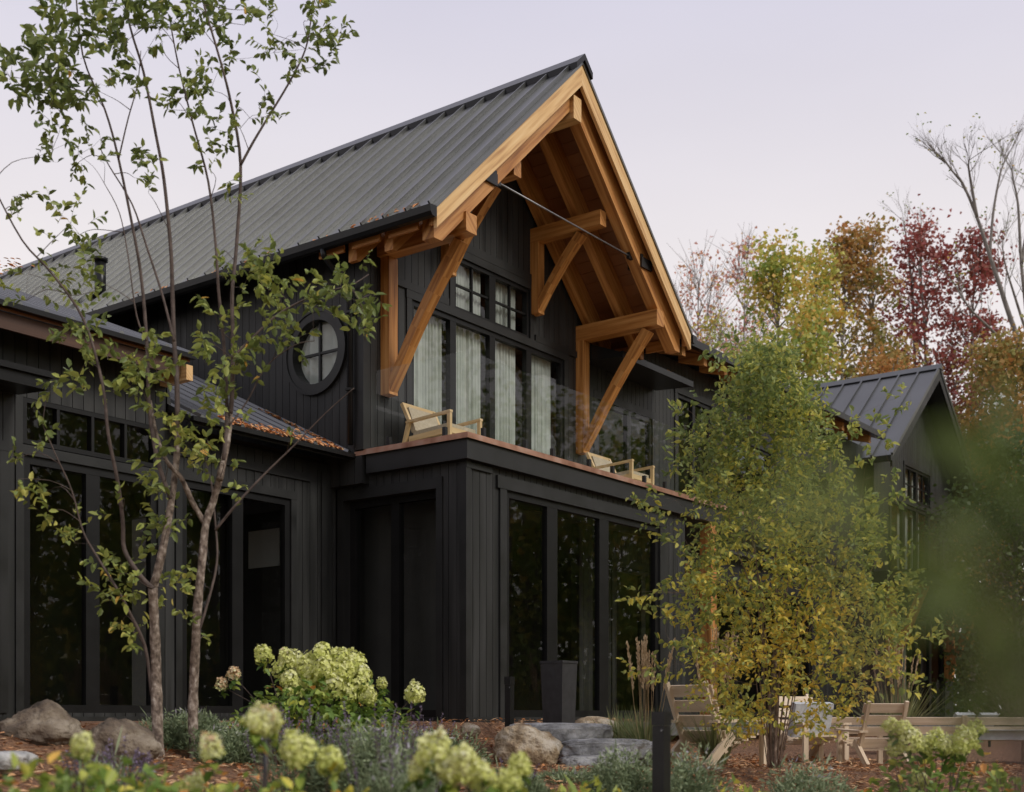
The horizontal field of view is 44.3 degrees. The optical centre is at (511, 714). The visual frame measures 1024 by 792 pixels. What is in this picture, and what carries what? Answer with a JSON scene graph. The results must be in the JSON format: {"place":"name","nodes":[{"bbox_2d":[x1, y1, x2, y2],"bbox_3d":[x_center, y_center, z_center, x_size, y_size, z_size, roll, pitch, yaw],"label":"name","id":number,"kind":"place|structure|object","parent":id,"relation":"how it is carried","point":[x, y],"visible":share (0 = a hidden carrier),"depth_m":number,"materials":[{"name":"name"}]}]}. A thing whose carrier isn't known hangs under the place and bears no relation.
{"place":"outdoors","nodes":[
{"label":"outdoors","id":0,"kind":"place"},
{"bbox_2d":[0,718,1023,791],"bbox_3d":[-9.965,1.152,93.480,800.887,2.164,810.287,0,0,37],"label":"ground","id":1,"kind":"structure","parent":0,"point":[1011,749],"depth_m":12.50,"materials":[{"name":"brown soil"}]},
{"bbox_2d":[0,751,38,771],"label":"stone slab","id":2,"kind":"structure","parent":1,"relation":"on","point":[26,757],"depth_m":8.50,"materials":[{"name":"grey stone"}]},
{"bbox_2d":[0,699,85,745],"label":"boulder","id":3,"kind":"object","parent":1,"relation":"on","point":[46,722],"visible":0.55,"depth_m":9.98,"materials":[{"name":"grey stone"}]},
{"bbox_2d":[0,0,199,759],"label":"young tree","id":4,"kind":"object","parent":1,"relation":"on","point":[38,48],"visible":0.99,"depth_m":10.35,"materials":[{"name":"green plant"}]},
{"bbox_2d":[38,725,162,791],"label":"violet sage","id":5,"kind":"object","parent":1,"relation":"on","point":[117,770],"visible":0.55,"depth_m":7.37,"materials":[{"name":"green plant"}]},
{"bbox_2d":[0,731,203,791],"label":"hydrangea","id":6,"kind":"object","parent":1,"relation":"on","point":[66,779],"visible":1,"depth_m":4.78,"materials":[{"name":"green plant"}]},
{"bbox_2d":[85,718,161,767],"bbox_3d":[-3.065,0.266,9.920,0.600,0.487,0.627,0,0,-11],"label":"boulder","id":7,"kind":"object","parent":1,"relation":"on","point":[142,738],"visible":0.59,"depth_m":9.70,"materials":[{"name":"grey stone"}]},
{"bbox_2d":[120,760,180,791],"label":"leafy plant","id":8,"kind":"object","parent":1,"relation":"on","point":[176,784],"visible":0.36,"depth_m":5.82,"materials":[{"name":"green plant"}]},
{"bbox_2d":[133,706,242,751],"bbox_3d":[-2.763,0.131,10.843,1.036,0.427,1.004,0,0,-43],"label":"catmint","id":9,"kind":"object","parent":1,"relation":"on","point":[175,731],"visible":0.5,"depth_m":10.71,"materials":[{"name":"green plant"}]},
{"bbox_2d":[179,731,256,791],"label":"hydrangea","id":10,"kind":"object","parent":1,"relation":"on","point":[212,754],"visible":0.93,"depth_m":5.35,"materials":[{"name":"green plant"}]},
{"bbox_2d":[182,719,262,765],"bbox_3d":[-2.427,0.234,10.596,0.693,0.425,0.722,0,0,-19],"label":"catmint","id":11,"kind":"object","parent":1,"relation":"on","point":[229,747],"visible":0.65,"depth_m":10.47,"materials":[{"name":"green plant"}]},
{"bbox_2d":[177,769,275,791],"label":"leafy plant","id":12,"kind":"object","parent":1,"relation":"on","point":[236,786],"visible":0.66,"depth_m":6.25,"materials":[{"name":"green plant"}]},
{"bbox_2d":[129,0,391,761],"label":"young tree","id":13,"kind":"object","parent":1,"relation":"on","point":[367,310],"visible":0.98,"depth_m":10.52,"materials":[{"name":"green plant"}]},
{"bbox_2d":[263,737,267,788],"bbox_3d":[-1.236,0.415,6.300,0.110,0.839,0.110,0,0,37],"label":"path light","id":14,"kind":"object","parent":1,"relation":"on","point":[264,760],"depth_m":6.29,"materials":[{"name":"black metal"}]},
{"bbox_2d":[242,698,339,791],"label":"violet sage","id":15,"kind":"object","parent":1,"relation":"on","point":[282,768],"visible":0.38,"depth_m":8.55,"materials":[{"name":"green plant"}]},
{"bbox_2d":[238,700,369,791],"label":"hydrangea","id":16,"kind":"object","parent":1,"relation":"on","point":[265,722],"visible":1,"depth_m":5.25,"materials":[{"name":"green plant"}]},
{"bbox_2d":[212,641,425,759],"bbox_3d":[-1.731,-0.096,11.202,1.718,1.141,1.730,0,0,37],"label":"hydrangea","id":17,"kind":"object","parent":1,"relation":"on","point":[315,684],"visible":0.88,"depth_m":11.06,"materials":[{"name":"green plant"}]},
{"bbox_2d":[303,698,444,791],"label":"catmint","id":18,"kind":"object","parent":1,"relation":"on","point":[366,752],"visible":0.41,"depth_m":8.23,"materials":[{"name":"green plant"}]},
{"bbox_2d":[341,713,445,791],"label":"catmint","id":19,"kind":"object","parent":1,"relation":"on","point":[386,782],"visible":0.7,"depth_m":6.56,"materials":[{"name":"green plant"}]},
{"bbox_2d":[398,712,494,764],"bbox_3d":[-0.766,0.233,11.633,1.082,0.524,1.058,0,0,37],"label":"catmint","id":20,"kind":"object","parent":1,"relation":"on","point":[480,755],"visible":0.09,"depth_m":11.67,"materials":[{"name":"green plant"}]},
{"bbox_2d":[401,725,533,791],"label":"hydrangea","id":21,"kind":"object","parent":1,"relation":"on","point":[453,767],"visible":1,"depth_m":5.16,"materials":[{"name":"green plant"}]},
{"bbox_2d":[460,723,480,738],"bbox_3d":[-0.440,0.172,13.293,0.224,0.178,0.269,0,0,0],"label":"boulder","id":22,"kind":"object","parent":1,"relation":"on","point":[467,727],"visible":0.85,"depth_m":13.22,"materials":[{"name":"grey stone"}]},
{"bbox_2d":[0,54,999,734],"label":"house","id":23,"kind":"structure","parent":1,"relation":"on","point":[460,576],"depth_m":17.70,"materials":[{"name":"black wood"}]},
{"bbox_2d":[0,440,8,712],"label":"patio door","id":24,"kind":"structure","parent":23,"relation":"in","point":[4,445],"depth_m":12.84,"materials":[{"name":"black glass"}]},
{"bbox_2d":[14,442,165,712],"bbox_3d":[-4.594,-1.412,13.734,0.116,2.784,1.890,0,0,37],"label":"patio door","id":25,"kind":"structure","parent":23,"relation":"in","point":[83,465],"depth_m":13.68,"materials":[{"name":"black metal"}]},
{"bbox_2d":[23,397,156,467],"bbox_3d":[-4.606,-3.060,13.744,0.085,0.480,1.690,0,0,37],"label":"transom window","id":26,"kind":"structure","parent":23,"relation":"in","point":[56,409],"depth_m":13.71,"materials":[{"name":"black metal"}]},
{"bbox_2d":[175,469,296,712],"bbox_3d":[-3.370,-1.437,15.373,0.116,2.834,1.920,0,0,37],"label":"patio door","id":27,"kind":"structure","parent":23,"relation":"in","point":[287,503],"depth_m":15.34,"materials":[{"name":"black metal"}]},
{"bbox_2d":[248,528,279,568],"bbox_3d":[-3.463,-2.320,17.552,0.620,0.520,0.020,0,0,37],"label":"picture","id":28,"kind":"object","parent":23,"relation":"attached to","point":[263,548],"visible":1,"depth_m":17.53,"materials":[{"name":"white fabric"}]},
{"bbox_2d":[284,308,346,395],"bbox_3d":[-2.582,-4.830,16.794,1.144,1.144,0.180,0,0,37],"label":"round window","id":29,"kind":"structure","parent":23,"relation":"in","point":[296,377],"depth_m":16.80,"materials":[{"name":"black metal"}]},
{"bbox_2d":[301,322,337,383],"bbox_3d":[-2.524,-4.830,16.854,0.860,1.000,0.060,0,0,37],"label":"curtain","id":30,"kind":"object","parent":23,"relation":"hanging from","point":[329,342],"visible":0.29,"depth_m":16.84,"materials":[{"name":"white fabric"}]},
{"bbox_2d":[0,202,668,449],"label":"roof leaves","id":31,"kind":"object","parent":23,"relation":"on","point":[283,433],"visible":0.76,"depth_m":15.81,"materials":[{"name":"orange plant"}]},
{"bbox_2d":[350,491,435,716],"bbox_3d":[-1.483,-1.395,16.276,1.600,2.850,0.095,0,0,37],"label":"patio door","id":32,"kind":"structure","parent":23,"relation":"in","point":[397,503],"depth_m":16.26,"materials":[{"name":"black glass"}]},
{"bbox_2d":[414,309,441,423],"bbox_3d":[-1.221,-4.530,17.450,0.068,2.140,0.780,0,0,37],"label":"curtain","id":33,"kind":"object","parent":23,"relation":"hanging from","point":[428,374],"visible":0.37,"depth_m":17.53,"materials":[{"name":"white fabric"}]},
{"bbox_2d":[400,402,482,442],"bbox_3d":[-0.928,-3.754,16.495,0.855,0.677,0.680,0,0,37],"label":"lounge chair","id":34,"kind":"object","parent":23,"relation":"on","point":[422,423],"visible":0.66,"depth_m":16.42,"materials":[{"name":"brown wood"}]},
{"bbox_2d":[456,266,479,433],"bbox_3d":[-0.682,-4.960,18.165,0.073,3.000,0.710,0,0,37],"label":"curtain","id":35,"kind":"object","parent":23,"relation":"hanging from","point":[467,375],"visible":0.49,"depth_m":18.22,"materials":[{"name":"white fabric"}]},
{"bbox_2d":[405,289,568,459],"bbox_3d":[-0.302,-4.592,18.480,0.116,2.285,3.870,0,0,37],"label":"balcony door","id":36,"kind":"structure","parent":23,"relation":"in","point":[469,322],"depth_m":18.46,"materials":[{"name":"black metal"}]},
{"bbox_2d":[449,252,533,339],"bbox_3d":[-0.305,-6.162,18.476,0.116,0.885,2.040,0,0,37],"label":"transom window","id":37,"kind":"structure","parent":23,"relation":"in","point":[512,281],"depth_m":18.48,"materials":[{"name":"black metal"}]},
{"bbox_2d":[495,282,514,444],"bbox_3d":[-0.149,-4.960,18.884,0.072,3.000,0.680,0,0,37],"label":"curtain","id":38,"kind":"object","parent":23,"relation":"hanging from","point":[504,393],"visible":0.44,"depth_m":18.90,"materials":[{"name":"white fabric"}]},
{"bbox_2d":[531,355,550,454],"bbox_3d":[0.394,-4.530,19.608,0.069,2.140,0.670,0,0,37],"label":"curtain","id":39,"kind":"object","parent":23,"relation":"hanging from","point":[540,411],"visible":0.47,"depth_m":19.65,"materials":[{"name":"white fabric"}]},
{"bbox_2d":[507,490,657,716],"bbox_3d":[1.025,-1.420,17.633,0.115,2.900,3.880,0,0,37],"label":"patio door","id":40,"kind":"structure","parent":23,"relation":"in","point":[548,509],"depth_m":17.84,"materials":[{"name":"black metal"}]},
{"bbox_2d":[585,452,654,484],"bbox_3d":[1.673,-3.732,19.495,0.855,0.677,0.680,0,0,37],"label":"lounge chair","id":41,"kind":"object","parent":23,"relation":"on","point":[601,462],"visible":0.46,"depth_m":19.44,"materials":[{"name":"brown wood"}]},
{"bbox_2d":[594,390,656,485],"bbox_3d":[1.903,-4.413,21.433,0.116,1.827,2.020,0,0,37],"label":"window","id":42,"kind":"structure","parent":23,"relation":"in","point":[644,415],"depth_m":21.57,"materials":[{"name":"black metal"}]},
{"bbox_2d":[611,558,648,710],"bbox_3d":[2.354,-1.342,22.706,0.116,2.745,2.220,0,0,37],"label":"patio door","id":43,"kind":"structure","parent":23,"relation":"in","point":[627,567],"depth_m":21.98,"materials":[{"name":"black glass"}]},
{"bbox_2d":[674,388,714,498],"bbox_3d":[3.362,-4.732,23.388,0.116,2.465,1.520,0,0,37],"label":"window","id":44,"kind":"structure","parent":23,"relation":"in","point":[681,394],"depth_m":23.33,"materials":[{"name":"black metal"}]},
{"bbox_2d":[728,440,772,550],"bbox_3d":[4.768,-4.457,25.271,0.116,2.115,2.020,0,0,37],"label":"window","id":45,"kind":"structure","parent":23,"relation":"in","point":[761,449],"depth_m":25.80,"materials":[{"name":"black glass"}]},
{"bbox_2d":[717,578,813,715],"bbox_3d":[5.285,-1.342,26.632,0.116,2.745,5.220,0,0,37],"label":"patio door","id":46,"kind":"structure","parent":23,"relation":"in","point":[809,667],"depth_m":26.92,"materials":[{"name":"black metal"}]},
{"bbox_2d":[788,457,830,562],"bbox_3d":[6.503,-4.457,27.595,0.116,2.115,2.220,0,0,37],"label":"window","id":47,"kind":"structure","parent":23,"relation":"in","point":[821,472],"depth_m":27.63,"materials":[{"name":"black glass"}]},
{"bbox_2d":[894,646,905,700],"bbox_3d":[9.893,-1.275,32.053,0.072,2.550,0.800,0,0,37],"label":"curtain","id":48,"kind":"object","parent":23,"relation":"hanging from","point":[904,655],"visible":0.07,"depth_m":32.27,"materials":[{"name":"grey fabric"}]},
{"bbox_2d":[897,474,906,569],"bbox_3d":[9.982,-4.860,32.173,0.070,2.680,0.700,0,0,37],"label":"curtain","id":49,"kind":"object","parent":23,"relation":"hanging from","point":[905,521],"visible":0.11,"depth_m":32.30,"materials":[{"name":"grey fabric"}]},
{"bbox_2d":[910,476,918,533],"bbox_3d":[10.556,-4.860,32.930,0.068,2.680,0.600,0,0,37],"label":"curtain","id":50,"kind":"object","parent":23,"relation":"hanging from","point":[911,513],"visible":0.26,"depth_m":32.72,"materials":[{"name":"grey fabric"}]},
{"bbox_2d":[884,605,945,715],"bbox_3d":[10.404,-1.342,32.419,0.116,2.745,4.620,0,0,37],"label":"patio door","id":51,"kind":"structure","parent":23,"relation":"in","point":[928,643],"depth_m":33.25,"materials":[{"name":"black metal"}]},
{"bbox_2d":[889,495,941,569],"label":"balcony door","id":52,"kind":"structure","parent":23,"relation":"in","point":[910,506],"depth_m":32.38,"materials":[{"name":"black glass"}]},
{"bbox_2d":[903,460,931,507],"bbox_3d":[10.434,-5.926,32.459,0.116,0.932,2.080,0,0,37],"label":"transom window","id":53,"kind":"structure","parent":23,"relation":"in","point":[916,471],"depth_m":32.47,"materials":[{"name":"black metal"}]},
{"bbox_2d":[504,677,514,726],"bbox_3d":[-0.032,0.046,13.892,0.088,0.932,0.100,0,0,37],"label":"bollard light","id":54,"kind":"object","parent":1,"relation":"on","point":[509,683],"visible":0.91,"depth_m":13.87,"materials":[{"name":"black metal"}]},
{"bbox_2d":[466,754,555,791],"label":"catmint","id":55,"kind":"object","parent":1,"relation":"on","point":[537,784],"visible":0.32,"depth_m":8.88,"materials":[{"name":"green plant"}]},
{"bbox_2d":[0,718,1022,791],"bbox_3d":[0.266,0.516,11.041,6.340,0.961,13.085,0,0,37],"label":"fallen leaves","id":56,"kind":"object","parent":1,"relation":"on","point":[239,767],"visible":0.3,"depth_m":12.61,"materials":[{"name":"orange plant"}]},
{"bbox_2d":[493,723,562,766],"bbox_3d":[0.151,0.348,12.203,0.674,0.545,0.650,0,0,11],"label":"boulder","id":57,"kind":"object","parent":1,"relation":"on","point":[536,745],"visible":0.77,"depth_m":11.97,"materials":[{"name":"beige stone"}]},
{"bbox_2d":[540,660,577,722],"bbox_3d":[0.551,-0.265,14.750,0.324,0.730,0.324,0,0,37],"label":"tall planter","id":58,"kind":"object","parent":1,"relation":"on","point":[558,681],"visible":0.93,"depth_m":14.64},
{"bbox_2d":[509,723,613,741],"bbox_3d":[0.501,0.223,13.497,1.193,0.276,0.773,0,0,0],"label":"stone step","id":59,"kind":"object","parent":1,"relation":"on","point":[561,732],"visible":0.38,"depth_m":13.14,"materials":[{"name":"grey stone"}]},
{"bbox_2d":[538,764,594,784],"bbox_3d":[0.431,0.504,10.583,0.774,0.227,0.842,0,0,20],"label":"catmint","id":60,"kind":"object","parent":1,"relation":"on","point":[574,774],"visible":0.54,"depth_m":10.45,"materials":[{"name":"green plant"}]},
{"bbox_2d":[550,773,621,791],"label":"leafy plant","id":61,"kind":"object","parent":1,"relation":"on","point":[571,788],"visible":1,"depth_m":7.59,"materials":[{"name":"green plant"}]},
{"bbox_2d":[575,716,618,731],"bbox_3d":[0.925,0.157,14.212,0.545,0.283,0.504,0,0,-11],"label":"boulder","id":62,"kind":"object","parent":1,"relation":"on","point":[588,719],"visible":0.27,"depth_m":14.09,"materials":[{"name":"beige stone"}]},
{"bbox_2d":[557,755,641,769],"bbox_3d":[0.854,0.502,12.295,0.781,0.216,0.669,0,0,-11],"label":"stone step","id":63,"kind":"object","parent":1,"relation":"on","point":[582,760],"visible":0.29,"depth_m":12.05,"materials":[{"name":"grey stone"}]},
{"bbox_2d":[558,738,651,761],"bbox_3d":[0.979,0.371,12.997,1.074,0.259,0.781,0,0,11],"label":"stone step","id":64,"kind":"object","parent":1,"relation":"on","point":[589,746],"visible":0.56,"depth_m":12.66,"materials":[{"name":"grey stone"}]},
{"bbox_2d":[577,738,651,791],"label":"catmint","id":65,"kind":"object","parent":1,"relation":"on","point":[627,777],"visible":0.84,"depth_m":9.08,"materials":[{"name":"green plant"}]},
{"bbox_2d":[590,707,649,738],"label":"feather grass","id":66,"kind":"object","parent":1,"relation":"on","point":[619,728],"depth_m":13.77,"materials":[{"name":"green plant"}]},
{"bbox_2d":[597,634,695,764],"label":"feather grass","id":67,"kind":"object","parent":1,"relation":"on","point":[638,732],"depth_m":13.33,"materials":[{"name":"plant"}]},
{"bbox_2d":[651,712,670,791],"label":"bollard light","id":68,"kind":"object","parent":1,"relation":"on","point":[661,758],"visible":1,"depth_m":7.97,"materials":[{"name":"black metal"}]},
{"bbox_2d":[650,739,733,791],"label":"catmint","id":69,"kind":"object","parent":1,"relation":"on","point":[683,781],"visible":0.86,"depth_m":8.94,"materials":[{"name":"green plant"}]},
{"bbox_2d":[673,230,754,358],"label":"maple tree","id":70,"kind":"object","parent":1,"relation":"on","point":[691,288],"visible":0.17,"depth_m":51.58,"materials":[{"name":"brown plant"}]},
{"bbox_2d":[672,624,755,764],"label":"feather grass","id":71,"kind":"object","parent":1,"relation":"on","point":[714,739],"depth_m":13.72,"materials":[{"name":"beige plant"}]},
{"bbox_2d":[663,681,767,766],"bbox_3d":[2.237,0.124,13.965,0.993,0.978,0.770,0,0,-38],"label":"garden chair","id":72,"kind":"object","parent":1,"relation":"on","point":[672,692],"visible":0.52,"depth_m":13.84,"materials":[{"name":"brown wood"}]},
{"bbox_2d":[690,296,745,357],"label":"maple tree","id":73,"kind":"object","parent":1,"relation":"on","point":[715,323],"visible":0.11,"depth_m":47.78,"materials":[{"name":"yellow plant"}]},
{"bbox_2d":[713,773,766,791],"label":"leafy plant","id":74,"kind":"object","parent":1,"relation":"on","point":[746,789],"visible":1,"depth_m":8.21,"materials":[{"name":"green plant"}]},
{"bbox_2d":[692,222,792,353],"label":"maple tree","id":75,"kind":"object","parent":1,"relation":"on","point":[741,275],"visible":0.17,"depth_m":54.02,"materials":[{"name":"orange plant"}]},
{"bbox_2d":[615,322,951,767],"bbox_3d":[2.651,-1.670,11.989,3.386,4.372,1.871,0,0,3],"label":"birch","id":76,"kind":"object","parent":1,"relation":"on","point":[760,359],"visible":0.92,"depth_m":11.72,"materials":[{"name":"green plant"}]},
{"bbox_2d":[716,224,850,382],"bbox_3d":[8.511,-7.640,40.041,5.855,15.886,5.019,0,0,37],"label":"maple tree","id":77,"kind":"object","parent":1,"relation":"on","point":[772,267],"visible":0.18,"depth_m":39.56,"materials":[{"name":"green plant"}]},
{"bbox_2d":[759,752,857,791],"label":"catmint","id":78,"kind":"object","parent":1,"relation":"on","point":[787,784],"visible":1,"depth_m":9.54,"materials":[{"name":"green plant"}]},
{"bbox_2d":[777,694,851,762],"bbox_3d":[3.668,0.173,15.647,0.693,0.880,0.894,0,0,-20],"label":"garden chair","id":79,"kind":"object","parent":1,"relation":"on","point":[804,742],"visible":0.43,"depth_m":15.51,"materials":[{"name":"brown wood"}]},
{"bbox_2d":[787,702,833,736],"bbox_3d":[3.659,0.060,15.400,0.540,0.420,0.100,0,14,-20],"label":"cushion","id":80,"kind":"object","parent":79,"relation":"on","point":[800,707],"visible":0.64,"depth_m":15.33,"materials":[{"name":"grey fabric"}]},
{"bbox_2d":[775,235,857,385],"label":"maple tree","id":81,"kind":"object","parent":1,"relation":"on","point":[817,260],"visible":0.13,"depth_m":41.71,"materials":[{"name":"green plant"}]},
{"bbox_2d":[797,215,903,383],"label":"maple tree","id":82,"kind":"object","parent":1,"relation":"on","point":[843,241],"visible":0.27,"depth_m":43.68,"materials":[{"name":"plant"}]},
{"bbox_2d":[834,701,910,767],"bbox_3d":[4.191,0.232,14.556,0.616,0.782,0.794,0,0,-10],"label":"garden chair","id":83,"kind":"object","parent":1,"relation":"on","point":[878,744],"visible":0.69,"depth_m":14.33,"materials":[{"name":"brown wood"}]},
{"bbox_2d":[725,374,1023,791],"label":"shrub","id":84,"kind":"object","parent":1,"relation":"on","point":[973,453],"visible":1,"depth_m":0.56,"materials":[{"name":"green plant"}]},
{"bbox_2d":[828,212,929,378],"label":"maple tree","id":85,"kind":"object","parent":1,"relation":"on","point":[870,262],"visible":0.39,"depth_m":43.76,"materials":[{"name":"plant"}]},
{"bbox_2d":[836,322,960,626],"bbox_3d":[11.963,-6.100,40.041,5.204,12.809,5.537,0,0,37],"label":"maple tree","id":86,"kind":"object","parent":1,"relation":"on","point":[883,362],"visible":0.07,"depth_m":39.81,"materials":[{"name":"orange plant"}]},
{"bbox_2d":[878,189,938,366],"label":"bare tree","id":87,"kind":"object","parent":1,"relation":"on","point":[911,271],"visible":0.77,"depth_m":46.98,"materials":[{"name":"red plant"}]},
{"bbox_2d":[815,716,1021,761],"bbox_3d":[6.055,0.309,15.764,4.400,0.598,0.693,0,0,8],"label":"slatted bench","id":88,"kind":"object","parent":1,"relation":"on","point":[937,721],"visible":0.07,"depth_m":15.62,"materials":[{"name":"brown wood"}]},
{"bbox_2d":[976,730,1015,739],"bbox_3d":[6.244,0.245,15.565,1.005,0.125,0.570,0,0,8],"label":"cushion","id":89,"kind":"object","parent":88,"relation":"on","point":[1007,735],"visible":0.28,"depth_m":15.38,"materials":[{"name":"grey fabric"}]},
{"bbox_2d":[866,194,996,630],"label":"maple tree","id":90,"kind":"object","parent":1,"relation":"on","point":[926,255],"visible":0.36,"depth_m":45.78,"materials":[{"name":"red plant"}]},
{"bbox_2d":[859,716,1020,791],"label":"hydrangea","id":91,"kind":"object","parent":1,"relation":"on","point":[962,749],"visible":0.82,"depth_m":8.35,"materials":[{"name":"green plant"}]},
{"bbox_2d":[901,419,1023,725],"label":"maple tree","id":92,"kind":"object","parent":1,"relation":"on","point":[1007,458],"visible":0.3,"depth_m":29.67,"materials":[{"name":"green plant"}]},
{"bbox_2d":[906,112,1023,370],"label":"bare tree","id":93,"kind":"object","parent":1,"relation":"on","point":[988,248],"visible":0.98,"depth_m":35.94,"materials":[{"name":"grey plant"}]},
{"bbox_2d":[920,216,1023,708],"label":"maple tree","id":94,"kind":"object","parent":1,"relation":"on","point":[985,272],"visible":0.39,"depth_m":45.51,"materials":[{"name":"red plant"}]},
{"bbox_2d":[931,314,1023,709],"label":"maple tree","id":95,"kind":"object","parent":1,"relation":"on","point":[1008,361],"visible":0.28,"depth_m":35.45,"materials":[{"name":"orange plant"}]},
{"bbox_2d":[953,565,1022,710],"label":"undergrowth","id":96,"kind":"object","parent":1,"relation":"on","point":[957,669],"depth_m":51.70,"materials":[{"name":"green plant"}]},
{"bbox_2d":[955,398,1023,710],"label":"maple tree","id":97,"kind":"object","parent":1,"relation":"on","point":[970,689],"depth_m":37.77,"materials":[{"name":"green plant"}]},
{"bbox_2d":[977,129,1023,328],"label":"bare tree","id":98,"kind":"object","parent":1,"relation":"on","point":[1021,253],"visible":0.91,"depth_m":38.96,"materials":[{"name":"grey plant"}]},
{"bbox_2d":[985,765,1023,791],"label":"hydrangea","id":99,"kind":"object","parent":1,"relation":"on","point":[993,773],"visible":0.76,"depth_m":7.94,"materials":[{"name":"green plant"}]},
{"bbox_2d":[0,0,1023,700],"label":"sky","id":100,"kind":"structure","parent":0,"point":[720,115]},
{"bbox_2d":[844,638,957,747],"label":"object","id":101,"kind":"object","parent":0,"point":[896,699],"depth_m":18.43,"materials":[{"name":"green plant"}]}
]}

